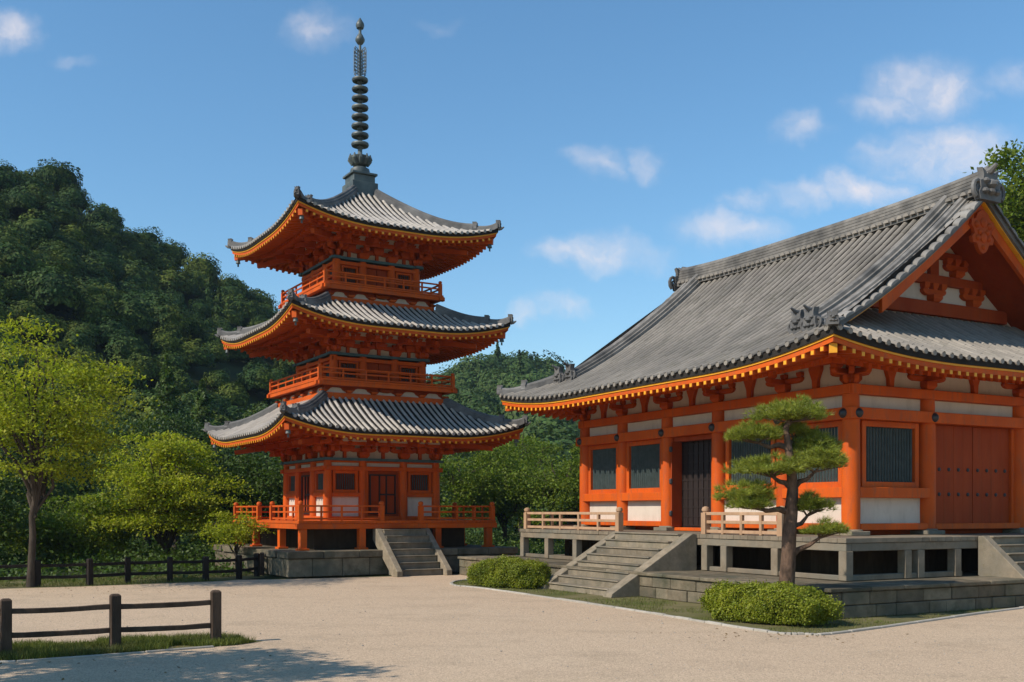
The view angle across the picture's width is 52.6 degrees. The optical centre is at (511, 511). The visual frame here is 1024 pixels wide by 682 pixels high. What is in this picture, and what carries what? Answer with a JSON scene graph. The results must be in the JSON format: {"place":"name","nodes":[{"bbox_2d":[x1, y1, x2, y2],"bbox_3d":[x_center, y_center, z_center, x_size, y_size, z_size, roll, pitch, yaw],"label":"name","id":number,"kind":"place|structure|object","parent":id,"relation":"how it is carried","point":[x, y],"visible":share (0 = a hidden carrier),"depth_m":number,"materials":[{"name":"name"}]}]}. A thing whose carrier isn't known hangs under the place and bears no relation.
{"place":"outdoors","nodes":[
{"label":"outdoors","id":0,"kind":"place"},
{"bbox_2d":[0,573,263,588],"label":"side lawn","id":1,"kind":"structure","parent":0,"point":[222,578],"depth_m":29.63,"materials":[{"name":"plant"}]},
{"bbox_2d":[0,311,159,586],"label":"broadleaf tree","id":2,"kind":"object","parent":1,"relation":"on","point":[15,413],"visible":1,"depth_m":27.12,"materials":[{"name":"green plant"}]},
{"bbox_2d":[0,553,259,586],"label":"post and rail fence","id":3,"kind":"object","parent":1,"relation":"on","point":[205,561],"visible":0.94,"depth_m":29.06,"materials":[{"name":"black wood"}]},
{"bbox_2d":[1,195,292,542],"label":"hill","id":4,"kind":"structure","parent":0,"point":[197,374],"depth_m":96.29,"materials":[{"name":"green plant"}]},
{"bbox_2d":[145,354,186,438],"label":"conifer tree","id":5,"kind":"object","parent":4,"relation":"on","point":[165,390],"visible":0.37,"depth_m":71.26,"materials":[{"name":"green plant"}]},
{"bbox_2d":[184,379,219,472],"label":"conifer tree","id":6,"kind":"object","parent":4,"relation":"on","point":[202,408],"visible":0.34,"depth_m":70.38,"materials":[{"name":"green plant"}]},
{"bbox_2d":[218,419,239,472],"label":"conifer tree","id":7,"kind":"object","parent":4,"relation":"on","point":[228,453],"visible":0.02,"depth_m":69.41,"materials":[{"name":"green plant"}]},
{"bbox_2d":[0,157,517,538],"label":"forest","id":8,"kind":"object","parent":4,"relation":"on","point":[49,271],"visible":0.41,"depth_m":98.43,"materials":[{"name":"green plant"}]},
{"bbox_2d":[1,533,561,579],"bbox_3d":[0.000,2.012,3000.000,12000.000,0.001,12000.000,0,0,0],"label":"ground","id":9,"kind":"structure","parent":0,"point":[267,577],"depth_m":33.73,"materials":[{"name":"green plant"}]},
{"bbox_2d":[0,454,53,556],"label":"broadleaf tree","id":10,"kind":"object","parent":9,"relation":"on","point":[7,509],"visible":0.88,"depth_m":35.82,"materials":[{"name":"green plant"}]},
{"bbox_2d":[0,403,78,520],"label":"broadleaf tree","id":11,"kind":"object","parent":9,"relation":"on","point":[21,488],"visible":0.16,"depth_m":46.98,"materials":[{"name":"green plant"}]},
{"bbox_2d":[0,485,147,566],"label":"bush","id":12,"kind":"object","parent":9,"relation":"on","point":[57,535],"visible":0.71,"depth_m":38.56,"materials":[{"name":"green plant"}]},
{"bbox_2d":[65,411,237,546],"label":"broadleaf tree","id":13,"kind":"object","parent":9,"relation":"on","point":[96,458],"visible":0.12,"depth_m":49.10,"materials":[{"name":"green plant"}]},
{"bbox_2d":[84,407,235,553],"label":"broadleaf tree","id":14,"kind":"object","parent":9,"relation":"on","point":[196,437],"visible":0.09,"depth_m":47.94,"materials":[{"name":"green plant"}]},
{"bbox_2d":[68,430,264,559],"bbox_3d":[-13.347,-0.192,39.973,7.329,5.889,6.816,0,0,31],"label":"broadleaf tree","id":15,"kind":"object","parent":9,"relation":"on","point":[158,516],"visible":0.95,"depth_m":38.96,"materials":[{"name":"green plant"}]},
{"bbox_2d":[191,508,276,572],"bbox_3d":[-9.362,1.067,34.252,2.952,2.570,2.699,0,0,33],"label":"broadleaf tree","id":16,"kind":"object","parent":9,"relation":"on","point":[234,531],"visible":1,"depth_m":33.88,"materials":[{"name":"green plant"}]},
{"bbox_2d":[190,453,283,549],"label":"broadleaf tree","id":17,"kind":"object","parent":9,"relation":"on","point":[270,481],"visible":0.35,"depth_m":41.55,"materials":[{"name":"green plant"}]},
{"bbox_2d":[210,397,283,514],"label":"broadleaf tree","id":18,"kind":"object","parent":9,"relation":"on","point":[232,448],"visible":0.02,"depth_m":48.99,"materials":[{"name":"green plant"}]},
{"bbox_2d":[260,552,263,575],"bbox_3d":[-8.331,1.663,34.201,0.148,0.784,3.478,0,0,-16],"label":"post and rail fence","id":19,"kind":"object","parent":9,"relation":"on","point":[262,563],"visible":0.38,"depth_m":32.54,"materials":[{"name":"black wood"}]},
{"bbox_2d":[0,526,564,583],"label":"undergrowth","id":20,"kind":"object","parent":9,"relation":"on","point":[191,551],"visible":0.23,"depth_m":38.01,"materials":[{"name":"green plant"}]},
{"bbox_2d":[440,475,456,516],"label":"broadleaf tree","id":21,"kind":"object","parent":9,"relation":"on","point":[446,496],"visible":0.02,"depth_m":46.12,"materials":[{"name":"green plant"}]},
{"bbox_2d":[439,446,534,521],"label":"broadleaf tree","id":22,"kind":"object","parent":9,"relation":"on","point":[459,482],"visible":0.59,"depth_m":52.78,"materials":[{"name":"green plant"}]},
{"bbox_2d":[461,443,558,541],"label":"broadleaf tree","id":23,"kind":"object","parent":9,"relation":"on","point":[501,513],"visible":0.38,"depth_m":55.54,"materials":[{"name":"green plant"}]},
{"bbox_2d":[468,433,566,537],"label":"broadleaf tree","id":24,"kind":"object","parent":9,"relation":"on","point":[531,446],"visible":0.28,"depth_m":63.17,"materials":[{"name":"green plant"}]},
{"bbox_2d":[488,444,579,542],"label":"broadleaf tree","id":25,"kind":"object","parent":9,"relation":"on","point":[554,483],"visible":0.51,"depth_m":51.62,"materials":[{"name":"green plant"}]},
{"bbox_2d":[539,443,579,522],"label":"broadleaf tree","id":26,"kind":"object","parent":9,"relation":"on","point":[557,496],"visible":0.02,"depth_m":51.32,"materials":[{"name":"green plant"}]},
{"bbox_2d":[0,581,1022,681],"bbox_3d":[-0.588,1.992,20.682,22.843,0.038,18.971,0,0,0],"label":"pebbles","id":27,"kind":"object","parent":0,"point":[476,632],"visible":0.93,"depth_m":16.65,"materials":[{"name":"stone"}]},
{"bbox_2d":[0,575,1023,681],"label":"gravel yard","id":28,"kind":"structure","parent":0,"point":[615,654],"depth_m":15.85,"materials":[{"name":"beige gravel"}]},
{"bbox_2d":[0,645,213,662],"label":"kerb","id":29,"kind":"structure","parent":28,"relation":"on","point":[124,653],"depth_m":14.42,"materials":[{"name":"stone"}]},
{"bbox_2d":[0,640,258,660],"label":"lawn strip","id":30,"kind":"object","parent":28,"relation":"on","point":[180,646],"visible":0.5,"depth_m":15.35,"materials":[{"name":"plant"}]},
{"bbox_2d":[0,590,221,652],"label":"post and rail fence","id":31,"kind":"object","parent":30,"relation":"on","point":[115,629],"visible":0.88,"depth_m":14.98,"materials":[{"name":"brown wood"}]},
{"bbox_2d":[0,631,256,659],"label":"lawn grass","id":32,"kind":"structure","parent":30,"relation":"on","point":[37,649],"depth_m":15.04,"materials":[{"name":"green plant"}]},
{"bbox_2d":[202,18,530,577],"bbox_3d":[-5.157,-7.690,36.181,8.751,19.380,9.494,0,0,-31],"label":"pagoda","id":33,"kind":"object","parent":28,"relation":"on","point":[361,428],"visible":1,"depth_m":34.56,"materials":[{"name":"paint"}]},
{"bbox_2d":[288,473,294,493],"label":"window","id":34,"kind":"structure","parent":33,"relation":"in","point":[291,476],"depth_m":36.80,"materials":[{"name":"paint"}]},
{"bbox_2d":[298,472,309,515],"bbox_3d":[-7.028,-0.605,35.481,0.180,1.510,1.340,0,0,-31],"label":"door","id":35,"kind":"structure","parent":33,"relation":"in","point":[303,477],"depth_m":35.73,"materials":[{"name":"brown wood"}]},
{"bbox_2d":[315,470,322,492],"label":"window","id":36,"kind":"structure","parent":33,"relation":"in","point":[318,474],"depth_m":34.53,"materials":[{"name":"paint"}]},
{"bbox_2d":[323,362,328,378],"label":"window","id":37,"kind":"structure","parent":33,"relation":"in","point":[327,363],"depth_m":34.93,"materials":[{"name":"paint"}]},
{"bbox_2d":[332,470,357,492],"bbox_3d":[-5.510,-0.995,34.151,0.890,0.730,0.150,0,0,-31],"label":"window","id":38,"kind":"structure","parent":33,"relation":"in","point":[355,473],"depth_m":34.15,"materials":[{"name":"paint"}]},
{"bbox_2d":[338,360,357,378],"bbox_3d":[-5.475,-4.710,34.582,0.697,0.600,0.150,0,0,-31],"label":"window","id":39,"kind":"structure","parent":33,"relation":"in","point":[339,362],"depth_m":34.56,"materials":[{"name":"paint"}]},
{"bbox_2d":[341,265,357,284],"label":"window","id":40,"kind":"structure","parent":33,"relation":"in","point":[355,269],"depth_m":34.78,"materials":[{"name":"paint"}]},
{"bbox_2d":[367,269,386,288],"bbox_3d":[-4.626,-7.915,35.307,0.751,0.630,0.070,0,0,-31],"label":"door","id":41,"kind":"structure","parent":33,"relation":"in","point":[373,272],"depth_m":35.29,"materials":[{"name":"red wood"}]},
{"bbox_2d":[367,363,389,380],"bbox_3d":[-4.543,-4.710,35.171,0.866,0.600,0.070,0,0,-31],"label":"door","id":42,"kind":"structure","parent":33,"relation":"in","point":[370,366],"depth_m":35.12,"materials":[{"name":"red wood"}]},
{"bbox_2d":[367,471,400,515],"bbox_3d":[-4.331,-0.605,34.827,1.340,1.510,0.180,0,0,-31],"label":"door","id":43,"kind":"structure","parent":33,"relation":"in","point":[385,486],"depth_m":34.87,"materials":[{"name":"brown wood"}]},
{"bbox_2d":[395,272,411,289],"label":"window","id":44,"kind":"structure","parent":33,"relation":"in","point":[409,276],"depth_m":35.81,"materials":[{"name":"paint"}]},
{"bbox_2d":[399,365,417,382],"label":"window","id":45,"kind":"structure","parent":33,"relation":"in","point":[415,369],"depth_m":35.72,"materials":[{"name":"paint"}]},
{"bbox_2d":[407,472,430,492],"bbox_3d":[-3.193,-0.995,35.557,0.890,0.730,0.150,0,0,-31],"label":"window","id":46,"kind":"structure","parent":33,"relation":"in","point":[428,474],"depth_m":35.53,"materials":[{"name":"paint"}]},
{"bbox_2d":[0,585,913,681],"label":"fallen leaves","id":47,"kind":"object","parent":28,"relation":"on","point":[284,660],"visible":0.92,"depth_m":16.41,"materials":[{"name":"brown plant"}]},
{"bbox_2d":[453,580,1014,634],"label":"grass strip","id":48,"kind":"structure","parent":28,"relation":"on","point":[666,609],"depth_m":21.02,"materials":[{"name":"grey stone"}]},
{"bbox_2d":[465,554,551,587],"bbox_3d":[-0.058,1.575,27.496,2.609,0.920,1.375,0,0,42],"label":"clipped hedge","id":49,"kind":"object","parent":48,"relation":"on","point":[511,571],"visible":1,"depth_m":27.01,"materials":[{"name":"green plant"}]},
{"bbox_2d":[697,579,844,625],"bbox_3d":[4.633,1.625,18.796,1.456,0.819,2.772,0,0,-40],"label":"clipped hedge","id":50,"kind":"object","parent":48,"relation":"on","point":[777,602],"visible":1,"depth_m":18.22,"materials":[{"name":"green plant"}]},
{"bbox_2d":[711,392,851,585],"bbox_3d":[4.913,-0.092,18.862,2.696,4.270,1.713,0,0,0],"label":"pine tree","id":51,"kind":"object","parent":48,"relation":"on","point":[819,450],"visible":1,"depth_m":18.76,"materials":[{"name":"green plant"}]},
{"bbox_2d":[450,579,1023,635],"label":"kerb","id":52,"kind":"structure","parent":28,"relation":"on","point":[814,634],"depth_m":19.22,"materials":[{"name":"stone"}]},
{"bbox_2d":[458,162,1023,618],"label":"temple hall","id":53,"kind":"structure","parent":28,"relation":"on","point":[890,336],"depth_m":25.52,"materials":[{"name":"grey tile"}]},
{"bbox_2d":[588,443,616,493],"bbox_3d":[2.895,-1.322,32.275,0.150,1.525,1.670,0,0,-29],"label":"window","id":54,"kind":"structure","parent":53,"relation":"in","point":[602,459],"depth_m":32.37,"materials":[{"name":"paint"}]},
{"bbox_2d":[626,439,660,492],"bbox_3d":[3.927,-1.322,30.395,0.150,1.525,1.780,0,0,-29],"label":"window","id":55,"kind":"structure","parent":53,"relation":"in","point":[643,458],"depth_m":30.47,"materials":[{"name":"paint"}]},
{"bbox_2d":[669,442,681,526],"bbox_3d":[4.598,-0.765,29.175,0.420,2.370,0.100,0,0,-29],"label":"door","id":56,"kind":"structure","parent":53,"relation":"in","point":[675,448],"depth_m":29.17,"materials":[{"name":"red wood"}]},
{"bbox_2d":[681,439,711,527],"bbox_3d":[5.219,-0.780,28.592,0.075,2.440,1.720,0,0,-29],"label":"inner door","id":57,"kind":"structure","parent":53,"relation":"in","point":[696,455],"depth_m":28.79,"materials":[{"name":"brown wood"}]},
{"bbox_2d":[726,428,776,488],"bbox_3d":[6.103,-1.322,26.427,0.150,1.525,1.830,0,0,-29],"label":"window","id":58,"kind":"structure","parent":53,"relation":"in","point":[735,449],"depth_m":26.66,"materials":[{"name":"paint"}]},
{"bbox_2d":[790,420,841,487],"bbox_3d":[7.197,-1.322,24.433,0.150,1.525,1.680,0,0,-29],"label":"window","id":59,"kind":"structure","parent":53,"relation":"in","point":[832,424],"depth_m":24.17,"materials":[{"name":"paint"}]},
{"bbox_2d":[860,420,918,487],"bbox_3d":[8.764,-1.322,24.123,1.880,1.525,0.150,0,0,-29],"label":"window","id":60,"kind":"structure","parent":53,"relation":"in","point":[902,438],"depth_m":24.13,"materials":[{"name":"paint"}]},
{"bbox_2d":[936,425,971,522],"bbox_3d":[10.723,-0.902,25.232,1.378,2.365,0.128,0,0,-29],"label":"door","id":61,"kind":"structure","parent":53,"relation":"in","point":[953,443],"depth_m":25.22,"materials":[{"name":"red wood"}]},
{"bbox_2d":[972,427,1008,522],"bbox_3d":[11.948,-0.902,25.905,1.378,2.365,0.128,0,0,-29],"label":"door","id":62,"kind":"structure","parent":53,"relation":"in","point":[990,446],"depth_m":25.88,"materials":[{"name":"red wood"}]},
{"bbox_2d":[964,139,1023,242],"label":"broadleaf tree","id":63,"kind":"object","parent":28,"relation":"on","point":[1011,206],"visible":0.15,"depth_m":42.26,"materials":[{"name":"green plant"}]},
{"bbox_2d":[0,0,1023,380],"label":"sky","id":64,"kind":"structure","parent":0,"point":[615,146],"materials":[{"name":"blue"}]},
{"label":"hill","id":65,"kind":"structure","parent":0,"visible":0},
{"bbox_2d":[426,340,579,528],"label":"forest","id":66,"kind":"object","parent":65,"relation":"on","point":[478,379],"visible":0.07,"depth_m":170.23,"materials":[{"name":"green plant"}]}
]}

